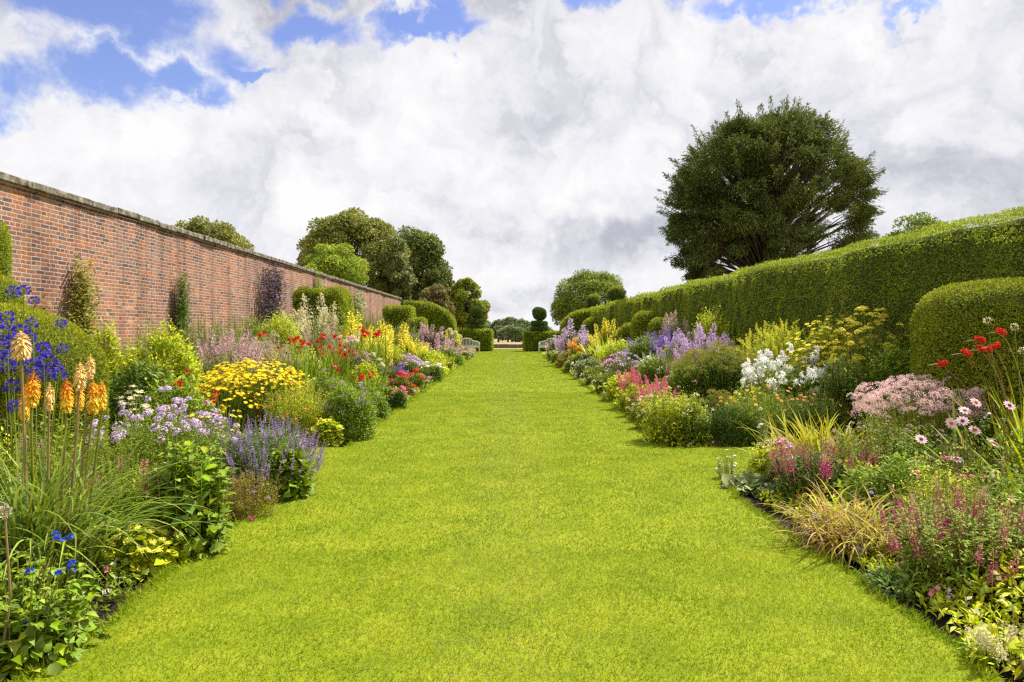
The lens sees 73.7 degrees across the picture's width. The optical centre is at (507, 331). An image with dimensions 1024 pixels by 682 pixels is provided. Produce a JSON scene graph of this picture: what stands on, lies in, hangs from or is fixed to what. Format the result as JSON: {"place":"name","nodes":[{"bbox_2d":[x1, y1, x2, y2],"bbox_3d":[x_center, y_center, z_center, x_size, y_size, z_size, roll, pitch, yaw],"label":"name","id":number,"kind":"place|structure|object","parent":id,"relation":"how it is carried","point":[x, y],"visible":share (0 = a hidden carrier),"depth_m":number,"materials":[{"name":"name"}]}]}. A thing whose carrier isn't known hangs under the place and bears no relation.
{"place":"outdoors","nodes":[
{"label":"outdoors","id":0,"kind":"place"},
{"bbox_2d":[4,349,1014,681],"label":"lawn","id":1,"kind":"structure","parent":0,"point":[548,583],"depth_m":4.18,"materials":[{"name":"green plant"}]},
{"bbox_2d":[403,300,457,341],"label":"yew wing","id":2,"kind":"structure","parent":1,"relation":"on","point":[437,316],"depth_m":49.65,"materials":[{"name":"green plant"}]},
{"bbox_2d":[457,327,494,350],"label":"box hedge","id":3,"kind":"object","parent":1,"relation":"on","point":[484,337],"visible":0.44,"depth_m":55.03,"materials":[{"name":"green plant"}]},
{"bbox_2d":[522,330,559,350],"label":"box hedge","id":4,"kind":"object","parent":1,"relation":"on","point":[531,340],"visible":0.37,"depth_m":54.63,"materials":[{"name":"green plant"}]},
{"bbox_2d":[559,308,589,339],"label":"yew wing","id":5,"kind":"structure","parent":1,"relation":"on","point":[579,317],"depth_m":50.05,"materials":[{"name":"green plant"}]},
{"bbox_2d":[0,0,1023,330],"label":"sky","id":6,"kind":"structure","parent":0,"point":[535,139],"materials":[{"name":"white"}]},
{"bbox_2d":[4,356,1023,681],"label":"soil","id":7,"kind":"structure","parent":0,"point":[932,618],"depth_m":4.17,"materials":[{"name":"brown soil"}]},
{"bbox_2d":[0,504,12,666],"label":"allium seedhead","id":8,"kind":"object","parent":7,"relation":"on","point":[9,584],"visible":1,"depth_m":3.20,"materials":[{"name":"plant"}]},
{"bbox_2d":[0,221,13,279],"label":"yew buttress","id":9,"kind":"structure","parent":7,"relation":"on","point":[6,253],"depth_m":9.80,"materials":[{"name":"green plant"}]},
{"bbox_2d":[0,273,25,304],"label":"yew buttress","id":10,"kind":"structure","parent":7,"relation":"on","point":[6,282],"depth_m":9.31,"materials":[{"name":"green plant"}]},
{"bbox_2d":[0,421,92,536],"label":"ornamental grass","id":11,"kind":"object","parent":7,"relation":"on","point":[20,456],"depth_m":4.90,"materials":[{"name":"green plant"}]},
{"bbox_2d":[0,284,98,511],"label":"blue agapanthus","id":12,"kind":"object","parent":7,"relation":"on","point":[54,371],"visible":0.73,"depth_m":5.21,"materials":[{"name":"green plant"}]},
{"bbox_2d":[0,301,111,484],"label":"yew mound","id":13,"kind":"object","parent":7,"relation":"on","point":[78,341],"visible":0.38,"depth_m":6.78,"materials":[{"name":"green plant"}]},
{"bbox_2d":[0,530,115,681],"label":"blue salvia","id":14,"kind":"object","parent":7,"relation":"on","point":[38,625],"visible":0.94,"depth_m":3.33,"materials":[{"name":"green plant"}]},
{"bbox_2d":[64,254,106,348],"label":"climbing plant","id":15,"kind":"object","parent":7,"relation":"on","point":[82,317],"visible":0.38,"depth_m":13.37,"materials":[{"name":"green plant"}]},
{"bbox_2d":[90,313,123,415],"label":"golden shrub","id":16,"kind":"object","parent":7,"relation":"on","point":[108,350],"visible":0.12,"depth_m":11.49,"materials":[{"name":"yellow plant"}]},
{"bbox_2d":[0,331,221,597],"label":"red hot poker","id":17,"kind":"object","parent":7,"relation":"on","point":[33,525],"visible":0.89,"depth_m":4.19,"materials":[{"name":"green plant"}]},
{"bbox_2d":[55,444,170,525],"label":"ornamental grass","id":18,"kind":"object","parent":7,"relation":"on","point":[144,488],"depth_m":5.09,"materials":[{"name":"green plant"}]},
{"bbox_2d":[67,440,169,513],"bbox_3d":[-3.238,1.290,5.704,0.982,0.787,0.821,0,0,-5],"label":"green perennial","id":19,"kind":"object","parent":7,"relation":"on","point":[116,452],"visible":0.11,"depth_m":5.67,"materials":[{"name":"green plant"}]},
{"bbox_2d":[0,426,256,647],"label":"ground cover","id":20,"kind":"object","parent":7,"relation":"on","point":[108,568],"visible":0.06,"depth_m":4.35,"materials":[{"name":"green plant"}]},
{"bbox_2d":[114,385,153,456],"bbox_3d":[-3.780,1.105,6.900,0.415,1.140,0.355,0,0,-8],"label":"cream achillea","id":21,"kind":"object","parent":7,"relation":"on","point":[133,410],"visible":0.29,"depth_m":6.86,"materials":[{"name":"white plant"}]},
{"bbox_2d":[83,516,189,585],"bbox_3d":[-2.620,1.488,4.741,0.836,0.406,0.646,0,0,16],"label":"lady mantle","id":22,"kind":"object","parent":7,"relation":"on","point":[158,551],"visible":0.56,"depth_m":4.57,"materials":[{"name":"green plant"}]},
{"bbox_2d":[109,310,204,432],"bbox_3d":[-5.406,0.682,10.591,1.482,2.098,1.325,0,0,-13],"label":"golden shrub","id":23,"kind":"object","parent":7,"relation":"on","point":[164,352],"visible":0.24,"depth_m":10.60,"materials":[{"name":"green plant"}]},
{"bbox_2d":[108,348,206,446],"bbox_3d":[-5.295,0.988,10.097,1.598,1.483,1.429,0,0,-4],"label":"dark shrub","id":24,"kind":"object","parent":7,"relation":"on","point":[124,383],"visible":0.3,"depth_m":9.83,"materials":[{"name":"green plant"}]},
{"bbox_2d":[85,386,239,511],"bbox_3d":[-3.090,1.091,6.110,1.286,1.201,1.124,0,0,-16],"label":"pale phlox","id":25,"kind":"object","parent":7,"relation":"on","point":[158,430],"visible":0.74,"depth_m":6.01,"materials":[{"name":"purple plant"}]},
{"bbox_2d":[127,362,228,458],"bbox_3d":[-3.629,1.022,7.401,1.184,1.395,1.008,0,0,15],"label":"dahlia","id":26,"kind":"object","parent":7,"relation":"on","point":[178,390],"visible":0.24,"depth_m":7.32,"materials":[{"name":"green plant"}]},
{"bbox_2d":[170,271,194,351],"bbox_3d":[-8.246,0.060,17.428,0.417,3.212,1.314,0,0,0],"label":"wall conifer","id":27,"kind":"object","parent":7,"relation":"on","point":[181,314],"depth_m":17.40,"materials":[{"name":"green plant"}]},
{"bbox_2d":[144,437,238,561],"bbox_3d":[-2.331,1.234,5.002,0.699,0.958,0.720,0,0,0],"label":"leafy shrub","id":28,"kind":"object","parent":7,"relation":"on","point":[203,487],"visible":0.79,"depth_m":4.91,"materials":[{"name":"green plant"}]},
{"bbox_2d":[172,313,235,364],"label":"back row shrub","id":29,"kind":"object","parent":7,"relation":"on","point":[201,333],"visible":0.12,"depth_m":13.49,"materials":[{"name":"pink plant"}]},
{"bbox_2d":[181,412,254,502],"bbox_3d":[-2.852,1.208,6.590,0.772,0.908,0.638,0,0,0],"label":"catmint","id":30,"kind":"object","parent":7,"relation":"on","point":[228,429],"visible":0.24,"depth_m":6.57,"materials":[{"name":"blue plant"}]},
{"bbox_2d":[172,323,271,380],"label":"pink grass","id":31,"kind":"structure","parent":7,"relation":"on","point":[225,346],"depth_m":13.04,"materials":[{"name":"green plant"}]},
{"bbox_2d":[189,367,266,434],"bbox_3d":[-4.153,1.098,10.104,1.148,1.151,1.014,0,0,-10],"label":"yellow achillea","id":32,"kind":"object","parent":7,"relation":"on","point":[228,406],"visible":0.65,"depth_m":9.97,"materials":[{"name":"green plant"}]},
{"bbox_2d":[216,465,281,521],"bbox_3d":[-2.265,1.411,5.956,0.635,0.496,0.490,0,0,6],"label":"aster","id":33,"kind":"object","parent":7,"relation":"on","point":[246,503],"visible":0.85,"depth_m":5.92,"materials":[{"name":"green plant"}]},
{"bbox_2d":[198,357,304,435],"bbox_3d":[-3.961,1.040,10.596,1.603,1.271,1.381,0,0,3],"label":"yellow achillea","id":34,"kind":"object","parent":7,"relation":"on","point":[262,378],"visible":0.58,"depth_m":10.39,"materials":[{"name":"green plant"}]},
{"bbox_2d":[199,405,326,509],"bbox_3d":[-2.408,1.197,6.761,1.192,0.933,1.142,0,0,-14],"label":"catmint","id":35,"kind":"object","parent":7,"relation":"on","point":[247,461],"visible":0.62,"depth_m":6.57,"materials":[{"name":"blue plant"}]},
{"bbox_2d":[231,333,301,400],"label":"pink grass","id":36,"kind":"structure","parent":7,"relation":"on","point":[270,350],"depth_m":13.79,"materials":[{"name":"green plant"}]},
{"bbox_2d":[252,260,290,341],"bbox_3d":[-8.152,-0.421,24.028,0.606,4.189,4.045,0,0,0],"label":"clematis","id":37,"kind":"object","parent":7,"relation":"on","point":[272,294],"visible":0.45,"depth_m":23.94,"materials":[{"name":"purple plant"}]},
{"bbox_2d":[256,302,306,361],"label":"variegated shrub","id":38,"kind":"object","parent":7,"relation":"on","point":[282,328],"visible":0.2,"depth_m":18.39,"materials":[{"name":"green plant"}]},
{"bbox_2d":[249,443,317,506],"bbox_3d":[-2.171,1.374,6.613,0.652,0.614,0.583,0,0,-10],"label":"bergenia","id":39,"kind":"object","parent":7,"relation":"on","point":[295,484],"visible":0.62,"depth_m":6.49,"materials":[{"name":"green plant"}]},
{"bbox_2d":[107,337,465,446],"bbox_3d":[-5.336,1.026,27.822,6.383,1.714,36.842,0,0,0],"label":"ground cover","id":40,"kind":"object","parent":7,"relation":"on","point":[409,396],"visible":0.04,"depth_m":13.00,"materials":[{"name":"green plant"}]},
{"bbox_2d":[239,330,344,396],"bbox_3d":[-4.080,0.806,13.754,2.100,1.668,1.750,0,0,0],"label":"crocosmia","id":41,"kind":"object","parent":7,"relation":"on","point":[309,370],"visible":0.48,"depth_m":13.53,"materials":[{"name":"green plant"}]},
{"bbox_2d":[253,379,331,441],"bbox_3d":[-3.154,1.176,10.073,1.146,1.006,0.994,0,0,-5],"label":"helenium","id":42,"kind":"object","parent":7,"relation":"on","point":[294,402],"visible":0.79,"depth_m":9.98,"materials":[{"name":"green plant"}]},
{"bbox_2d":[286,317,351,359],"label":"plume poppy","id":43,"kind":"object","parent":7,"relation":"on","point":[328,340],"visible":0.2,"depth_m":18.39,"materials":[{"name":"grey plant"}]},
{"bbox_2d":[281,293,360,355],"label":"plume poppy","id":44,"kind":"object","parent":7,"relation":"on","point":[323,320],"visible":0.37,"depth_m":19.80,"materials":[{"name":"grey plant"}]},
{"bbox_2d":[291,285,354,343],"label":"yew buttress","id":45,"kind":"structure","parent":7,"relation":"on","point":[342,297],"depth_m":24.07,"materials":[{"name":"green plant"}]},
{"bbox_2d":[308,416,344,446],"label":"shrub","id":46,"kind":"object","parent":7,"relation":"on","point":[330,429],"visible":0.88,"depth_m":9.65,"materials":[{"name":"green plant"}]},
{"bbox_2d":[307,365,362,412],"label":"green perennial","id":47,"kind":"object","parent":7,"relation":"on","point":[327,383],"visible":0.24,"depth_m":11.89,"materials":[{"name":"green plant"}]},
{"bbox_2d":[292,334,383,383],"bbox_3d":[-3.765,0.843,14.666,1.946,1.594,1.610,0,0,0],"label":"crocosmia","id":48,"kind":"object","parent":7,"relation":"on","point":[344,368],"visible":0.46,"depth_m":14.49,"materials":[{"name":"green plant"}]},
{"bbox_2d":[321,377,380,444],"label":"green perennial","id":49,"kind":"object","parent":7,"relation":"on","point":[348,406],"visible":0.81,"depth_m":10.06,"materials":[{"name":"green plant"}]},
{"bbox_2d":[330,326,404,385],"bbox_3d":[-3.659,0.738,17.875,2.169,1.804,2.149,0,0,0],"label":"crocosmia","id":50,"kind":"object","parent":7,"relation":"on","point":[378,349],"visible":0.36,"depth_m":17.87,"materials":[{"name":"green plant"}]},
{"bbox_2d":[382,304,416,333],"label":"yew buttress","id":51,"kind":"structure","parent":7,"relation":"on","point":[396,315],"depth_m":40.03,"materials":[{"name":"green plant"}]},
{"bbox_2d":[410,322,455,350],"bbox_3d":[-4.066,0.622,35.887,2.655,2.228,2.394,0,0,-32],"label":"loosestrife","id":52,"kind":"object","parent":7,"relation":"on","point":[434,339],"visible":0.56,"depth_m":35.61,"materials":[{"name":"pink plant"}]},
{"bbox_2d":[553,319,589,355],"bbox_3d":[2.950,0.547,32.086,1.714,2.405,1.576,0,0,-1],"label":"white delphinium","id":53,"kind":"object","parent":7,"relation":"on","point":[562,344],"visible":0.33,"depth_m":31.78,"materials":[{"name":"grey plant"}]},
{"bbox_2d":[587,318,621,349],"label":"yellow perennial","id":54,"kind":"object","parent":7,"relation":"on","point":[605,331],"visible":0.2,"depth_m":28.87,"materials":[{"name":"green plant"}]},
{"bbox_2d":[604,351,641,374],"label":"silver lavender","id":55,"kind":"object","parent":7,"relation":"on","point":[625,365],"visible":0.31,"depth_m":18.18,"materials":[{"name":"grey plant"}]},
{"bbox_2d":[625,330,660,365],"bbox_3d":[4.091,0.837,20.494,1.251,1.777,1.117,0,0,-3],"label":"green mound","id":56,"kind":"object","parent":7,"relation":"on","point":[638,351],"visible":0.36,"depth_m":20.34,"materials":[{"name":"green plant"}]},
{"bbox_2d":[629,310,657,342],"bbox_3d":[5.438,0.404,26.992,1.276,2.546,1.272,0,0,0],"label":"yew cushion","id":57,"kind":"object","parent":7,"relation":"on","point":[641,319],"visible":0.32,"depth_m":26.64,"materials":[{"name":"green plant"}]},
{"bbox_2d":[633,347,668,385],"bbox_3d":[3.310,1.033,15.594,1.076,1.362,0.984,0,0,7],"label":"green mound","id":58,"kind":"object","parent":7,"relation":"on","point":[642,366],"visible":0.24,"depth_m":15.47,"materials":[{"name":"green plant"}]},
{"bbox_2d":[637,386,713,446],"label":"shrub","id":59,"kind":"object","parent":7,"relation":"on","point":[664,425],"visible":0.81,"depth_m":9.80,"materials":[{"name":"green plant"}]},
{"bbox_2d":[659,358,707,403],"bbox_3d":[3.238,1.091,12.574,0.935,1.202,0.916,0,0,-15],"label":"green mound","id":60,"kind":"object","parent":7,"relation":"on","point":[681,381],"visible":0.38,"depth_m":12.45,"materials":[{"name":"green plant"}]},
{"bbox_2d":[672,400,711,446],"bbox_3d":[2.625,1.329,9.751,0.641,0.711,0.594,0,0,14],"label":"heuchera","id":61,"kind":"object","parent":7,"relation":"on","point":[703,427],"visible":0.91,"depth_m":9.62,"materials":[{"name":"green plant"}]},
{"bbox_2d":[672,323,737,365],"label":"bellflower","id":62,"kind":"object","parent":7,"relation":"on","point":[693,346],"visible":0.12,"depth_m":16.14,"materials":[{"name":"purple plant"}]},
{"bbox_2d":[690,305,732,345],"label":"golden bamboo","id":63,"kind":"object","parent":7,"relation":"on","point":[706,325],"visible":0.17,"depth_m":18.42,"materials":[{"name":"green plant"}]},
{"bbox_2d":[670,340,770,407],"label":"shrub","id":64,"kind":"object","parent":7,"relation":"on","point":[712,375],"visible":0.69,"depth_m":12.31,"materials":[{"name":"green plant"}]},
{"bbox_2d":[542,336,898,446],"bbox_3d":[4.151,1.013,27.797,4.069,1.695,36.770,0,0,0],"label":"ground cover","id":65,"kind":"object","parent":7,"relation":"on","point":[603,394],"visible":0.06,"depth_m":11.20,"materials":[{"name":"green plant"}]},
{"bbox_2d":[708,400,764,447],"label":"dark shrub","id":66,"kind":"object","parent":7,"relation":"on","point":[720,421],"visible":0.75,"depth_m":9.65,"materials":[{"name":"green plant"}]},
{"bbox_2d":[719,469,776,498],"bbox_3d":[2.507,1.571,7.014,0.697,0.306,0.620,0,0,-26],"label":"lamb ear","id":67,"kind":"object","parent":7,"relation":"on","point":[742,480],"visible":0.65,"depth_m":6.95},
{"bbox_2d":[716,380,811,446],"bbox_3d":[3.764,1.207,9.967,1.616,0.981,0.862,0,0,-17],"label":"helenium","id":68,"kind":"object","parent":7,"relation":"on","point":[773,408],"visible":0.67,"depth_m":9.84,"materials":[{"name":"green plant"}]},
{"bbox_2d":[746,440,792,479],"bbox_3d":[2.705,1.412,7.153,0.484,0.544,0.458,0,0,-23],"label":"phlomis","id":69,"kind":"object","parent":7,"relation":"on","point":[760,464],"visible":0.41,"depth_m":7.10,"materials":[{"name":"green plant"}]},
{"bbox_2d":[728,318,823,412],"bbox_3d":[5.195,0.725,12.867,2.032,1.951,1.838,0,0,-19],"label":"goldenrod","id":70,"kind":"object","parent":7,"relation":"on","point":[778,344],"visible":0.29,"depth_m":12.72,"materials":[{"name":"yellow plant"}]},
{"bbox_2d":[740,342,848,422],"bbox_3d":[4.717,0.941,11.294,1.669,1.554,1.582,0,0,12],"label":"white phlox","id":71,"kind":"object","parent":7,"relation":"on","point":[796,379],"visible":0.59,"depth_m":11.18,"materials":[{"name":"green plant"}]},
{"bbox_2d":[725,404,888,471],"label":"daylily leaves","id":72,"kind":"object","parent":7,"relation":"on","point":[812,437],"visible":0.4,"depth_m":7.28,"materials":[{"name":"green plant"}]},
{"bbox_2d":[783,387,849,446],"bbox_3d":[4.387,1.240,9.750,0.937,0.875,0.760,0,0,-12],"label":"helenium","id":73,"kind":"object","parent":7,"relation":"on","point":[812,408],"visible":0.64,"depth_m":9.65,"materials":[{"name":"green plant"}]},
{"bbox_2d":[763,426,884,509],"bbox_3d":[2.901,1.296,6.438,0.962,0.788,0.972,0,0,-40],"label":"magenta loosestrife","id":74,"kind":"object","parent":7,"relation":"on","point":[810,462],"visible":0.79,"depth_m":6.30,"materials":[{"name":"pink plant"}]},
{"bbox_2d":[782,315,871,431],"bbox_3d":[5.465,0.648,11.591,1.580,2.109,1.341,0,0,-9],"label":"goldenrod","id":75,"kind":"object","parent":7,"relation":"on","point":[829,335],"visible":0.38,"depth_m":11.45,"materials":[{"name":"yellow plant"}]},
{"bbox_2d":[745,474,942,575],"bbox_3d":[2.566,1.408,5.126,1.492,0.572,1.631,0,0,20],"label":"withered daylily","id":76,"kind":"object","parent":7,"relation":"on","point":[828,534],"visible":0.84,"depth_m":5.00,"materials":[{"name":"beige plant"}]},
{"bbox_2d":[816,350,871,443],"bbox_3d":[4.898,0.991,9.991,0.815,1.437,0.686,0,0,16],"label":"green phlox","id":77,"kind":"object","parent":7,"relation":"on","point":[841,371],"visible":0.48,"depth_m":9.90,"materials":[{"name":"green plant"}]},
{"bbox_2d":[822,306,909,418],"bbox_3d":[5.565,0.648,10.624,1.234,2.096,1.156,0,0,-41],"label":"meadow rue","id":78,"kind":"object","parent":7,"relation":"on","point":[833,358],"visible":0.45,"depth_m":10.57,"materials":[{"name":"yellow plant"}]},
{"bbox_2d":[825,329,917,444],"bbox_3d":[5.374,0.816,10.000,1.403,1.789,1.321,0,0,22],"label":"green phlox","id":79,"kind":"object","parent":7,"relation":"on","point":[892,365],"visible":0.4,"depth_m":9.70,"materials":[{"name":"green plant"}]},
{"bbox_2d":[748,410,1023,679],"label":"ground cover","id":80,"kind":"object","parent":7,"relation":"on","point":[972,610],"visible":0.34,"depth_m":4.70,"materials":[{"name":"green plant"}]},
{"bbox_2d":[836,444,947,531],"bbox_3d":[3.275,1.321,5.706,1.008,0.746,0.894,0,0,-8],"label":"green perennial","id":81,"kind":"object","parent":7,"relation":"on","point":[873,477],"visible":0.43,"depth_m":5.63,"materials":[{"name":"green plant"}]},
{"bbox_2d":[820,412,971,489],"bbox_3d":[3.711,1.222,6.510,1.407,0.921,0.811,0,0,5],"label":"astilbe","id":82,"kind":"object","parent":7,"relation":"on","point":[902,443],"visible":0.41,"depth_m":6.52,"materials":[{"name":"green plant"}]},
{"bbox_2d":[849,563,957,607],"bbox_3d":[2.451,1.579,4.258,0.550,0.227,0.498,0,0,-8],"label":"young phlox","id":83,"kind":"object","parent":7,"relation":"on","point":[879,580],"visible":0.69,"depth_m":4.21,"materials":[{"name":"green plant"}]},
{"bbox_2d":[846,373,998,473],"bbox_3d":[4.321,1.054,7.090,1.652,1.248,1.171,0,0,-13],"label":"pink meadowsweet","id":84,"kind":"object","parent":7,"relation":"on","point":[937,416],"visible":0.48,"depth_m":6.93,"materials":[{"name":"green plant"}]},
{"bbox_2d":[900,456,982,530],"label":"green perennial","id":85,"kind":"object","parent":7,"relation":"on","point":[931,482],"visible":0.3,"depth_m":5.10,"materials":[{"name":"green plant"}]},
{"bbox_2d":[874,474,1023,620],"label":"magenta loosestrife","id":86,"kind":"object","parent":7,"relation":"on","point":[957,552],"visible":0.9,"depth_m":4.15,"materials":[{"name":"green plant"}]},
{"bbox_2d":[894,471,1021,560],"bbox_3d":[3.111,1.315,4.738,0.811,0.713,0.726,0,0,3],"label":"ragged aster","id":87,"kind":"object","parent":7,"relation":"on","point":[967,503],"visible":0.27,"depth_m":4.74,"materials":[{"name":"green plant"}]},
{"bbox_2d":[893,423,1023,538],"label":"ornamental grass","id":88,"kind":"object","parent":7,"relation":"on","point":[1011,485],"depth_m":5.38,"materials":[{"name":"green plant"}]},
{"bbox_2d":[906,276,1023,488],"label":"yew mound","id":89,"kind":"object","parent":7,"relation":"on","point":[946,325],"visible":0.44,"depth_m":7.02,"materials":[{"name":"green plant"}]},
{"bbox_2d":[914,398,1019,516],"bbox_3d":[3.702,1.092,5.477,0.646,1.096,0.671,0,0,-43],"label":"pink dahlia","id":90,"kind":"object","parent":7,"relation":"on","point":[952,423],"visible":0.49,"depth_m":5.52,"materials":[{"name":"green plant"}]},
{"bbox_2d":[931,327,1023,500],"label":"crocosmia","id":91,"kind":"object","parent":7,"relation":"on","point":[982,348],"visible":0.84,"depth_m":6.04,"materials":[{"name":"green plant"}]},
{"bbox_2d":[957,620,1023,680],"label":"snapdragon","id":92,"kind":"object","parent":7,"relation":"on","point":[987,638],"visible":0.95,"depth_m":3.28,"materials":[{"name":"yellow plant"}]},
{"bbox_2d":[493,339,873,586],"bbox_3d":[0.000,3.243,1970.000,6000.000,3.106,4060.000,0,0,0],"label":"ground","id":93,"kind":"structure","parent":0,"point":[502,342],"depth_m":109.01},
{"bbox_2d":[0,171,401,365],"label":"garden wall","id":94,"kind":"structure","parent":93,"relation":"on","point":[139,262],"depth_m":15.39,"materials":[{"name":"brick"}]},
{"bbox_2d":[171,215,254,250],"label":"oak tree","id":95,"kind":"object","parent":93,"relation":"on","point":[224,231],"visible":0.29,"depth_m":44.22,"materials":[{"name":"green plant"}]},
{"bbox_2d":[303,242,369,285],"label":"lime tree","id":96,"kind":"object","parent":93,"relation":"on","point":[331,260],"visible":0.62,"depth_m":65.00,"materials":[{"name":"green plant"}]},
{"bbox_2d":[295,206,411,301],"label":"holm oak","id":97,"kind":"object","parent":93,"relation":"on","point":[368,235],"visible":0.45,"depth_m":72.61,"materials":[{"name":"green plant"}]},
{"bbox_2d":[373,234,418,304],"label":"tree","id":98,"kind":"object","parent":93,"relation":"on","point":[398,268],"visible":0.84,"depth_m":71.14,"materials":[{"name":"green plant"}]},
{"bbox_2d":[396,225,453,301],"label":"oak tree","id":99,"kind":"object","parent":93,"relation":"on","point":[421,245],"visible":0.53,"depth_m":85.57,"materials":[{"name":"green plant"}]},
{"bbox_2d":[417,265,455,298],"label":"oak tree","id":100,"kind":"object","parent":93,"relation":"on","point":[445,276],"visible":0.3,"depth_m":84.85,"materials":[{"name":"green plant"}]},
{"bbox_2d":[418,283,455,315],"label":"beech tree","id":101,"kind":"object","parent":93,"relation":"on","point":[439,296],"visible":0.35,"depth_m":67.02,"materials":[{"name":"green plant"}]},
{"bbox_2d":[449,277,490,328],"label":"oak tree","id":102,"kind":"object","parent":93,"relation":"on","point":[462,299],"visible":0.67,"depth_m":73.03,"materials":[{"name":"green plant"}]},
{"bbox_2d":[550,268,627,325],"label":"chestnut tree","id":103,"kind":"object","parent":93,"relation":"on","point":[581,286],"visible":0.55,"depth_m":74.14,"materials":[{"name":"green plant"}]},
{"bbox_2d":[654,95,889,282],"bbox_3d":[15.049,-5.765,39.874,13.111,15.530,11.780,0,0,0],"label":"yew tree","id":104,"kind":"object","parent":93,"relation":"on","point":[755,159],"visible":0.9,"depth_m":37.46,"materials":[{"name":"green plant"}]},
{"bbox_2d":[583,206,1023,400],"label":"yew hedge","id":105,"kind":"object","parent":93,"relation":"on","point":[897,280],"visible":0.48,"depth_m":11.95,"materials":[{"name":"green plant"}]},
{"bbox_2d":[879,211,962,245],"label":"oak tree","id":106,"kind":"object","parent":93,"relation":"on","point":[925,221],"visible":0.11,"depth_m":41.88,"materials":[{"name":"green plant"}]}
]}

